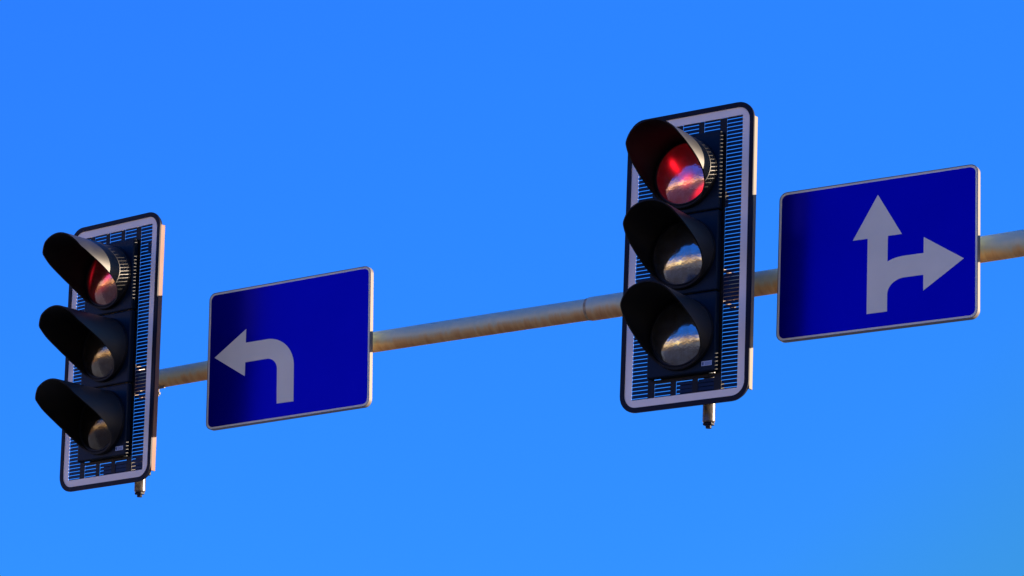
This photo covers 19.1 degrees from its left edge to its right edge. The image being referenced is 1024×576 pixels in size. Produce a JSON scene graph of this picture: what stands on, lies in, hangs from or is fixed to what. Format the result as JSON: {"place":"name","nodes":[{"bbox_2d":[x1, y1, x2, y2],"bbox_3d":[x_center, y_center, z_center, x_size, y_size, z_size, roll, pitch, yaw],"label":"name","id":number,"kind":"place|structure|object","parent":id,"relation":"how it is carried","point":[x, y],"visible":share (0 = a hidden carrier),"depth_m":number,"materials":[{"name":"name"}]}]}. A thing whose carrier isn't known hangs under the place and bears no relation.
{"place":"outdoors","nodes":[
{"label":"outdoors","id":0,"kind":"place"},
{"bbox_2d":[0,0,1023,575],"label":"sky","id":1,"kind":"structure","parent":0,"point":[470,155],"materials":[{"name":"blue"}]},
{"label":"road","id":2,"kind":"structure","parent":0,"visible":0},
{"bbox_2d":[138,229,1023,387],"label":"mast arm","id":3,"kind":"object","parent":2,"relation":"on","point":[1002,246],"visible":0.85,"depth_m":13.01},
{"bbox_2d":[35,212,164,497],"bbox_3d":[-1.845,0.329,13.684,0.555,1.272,0.837,3,-16,-4],"label":"traffic light","id":4,"kind":"object","parent":3,"relation":"attached to","point":[91,413],"visible":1,"depth_m":13.52,"materials":[{"name":"black"}]},
{"bbox_2d":[206,266,373,430],"bbox_3d":[-0.958,0.289,13.584,0.874,0.640,0.158,-10,-19,29],"label":"lane sign","id":5,"kind":"object","parent":3,"relation":"attached to","point":[291,349],"visible":1,"depth_m":13.51,"materials":[{"name":"metal"}]},
{"bbox_2d":[620,102,757,428],"bbox_3d":[0.715,-0.095,12.314,0.629,1.335,0.537,6,-17,-16],"label":"traffic light","id":6,"kind":"object","parent":3,"relation":"attached to","point":[677,302],"visible":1,"depth_m":12.26,"materials":[{"name":"black"}]},
{"bbox_2d":[776,164,979,342],"bbox_3d":[1.497,-0.114,12.213,0.874,0.639,0.163,-8,-21,30],"label":"lane sign","id":7,"kind":"object","parent":3,"relation":"attached to","point":[885,253],"visible":1,"depth_m":12.14,"materials":[{"name":"metal"}]}
]}

